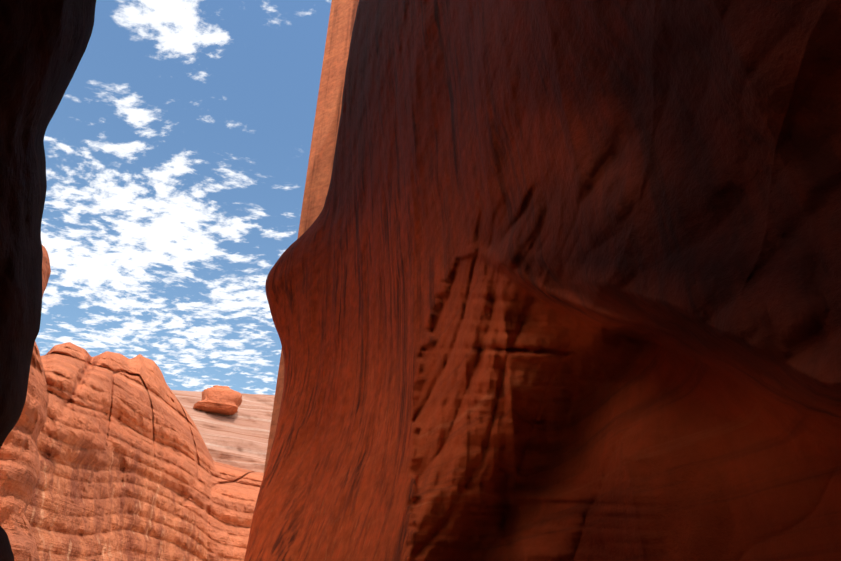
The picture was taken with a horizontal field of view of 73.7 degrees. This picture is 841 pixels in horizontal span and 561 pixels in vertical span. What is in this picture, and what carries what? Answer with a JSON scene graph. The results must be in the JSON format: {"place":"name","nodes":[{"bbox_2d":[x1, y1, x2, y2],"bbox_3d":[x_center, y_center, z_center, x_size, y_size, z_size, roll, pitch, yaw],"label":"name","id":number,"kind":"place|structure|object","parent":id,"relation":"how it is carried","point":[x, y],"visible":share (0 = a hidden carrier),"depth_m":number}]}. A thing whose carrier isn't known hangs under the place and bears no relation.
{"place":"outdoors","nodes":[
{"label":"outdoors","id":0,"kind":"place"},
{"bbox_2d":[35,0,331,394],"label":"sky","id":1,"kind":"structure","parent":0,"point":[177,146]},
{"bbox_2d":[171,390,274,472],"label":"rock face","id":2,"kind":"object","parent":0,"point":[240,439],"depth_m":295.47},
{"bbox_2d":[193,385,241,414],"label":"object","id":3,"kind":"object","parent":2,"relation":"on","point":[225,400],"visible":0.88,"depth_m":302.30},
{"bbox_2d":[263,0,358,476],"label":"rock wall","id":4,"kind":"structure","parent":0,"point":[342,16],"depth_m":46.50},
{"bbox_3d":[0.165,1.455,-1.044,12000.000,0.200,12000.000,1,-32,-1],"label":"ground","id":5,"kind":"structure","parent":0,"visible":0},
{"bbox_2d":[0,245,50,560],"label":"canyon wall","id":6,"kind":"structure","parent":5,"relation":"on","point":[20,467],"depth_m":42.52},
{"bbox_2d":[0,0,95,560],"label":"wall","id":7,"kind":"structure","parent":5,"relation":"on","point":[43,45],"depth_m":3.58},
{"bbox_2d":[25,342,263,560],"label":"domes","id":8,"kind":"structure","parent":5,"relation":"on","point":[131,469],"depth_m":89.79},
{"bbox_2d":[244,0,840,560],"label":"wall","id":9,"kind":"structure","parent":5,"relation":"on","point":[552,280],"depth_m":9.43}
]}

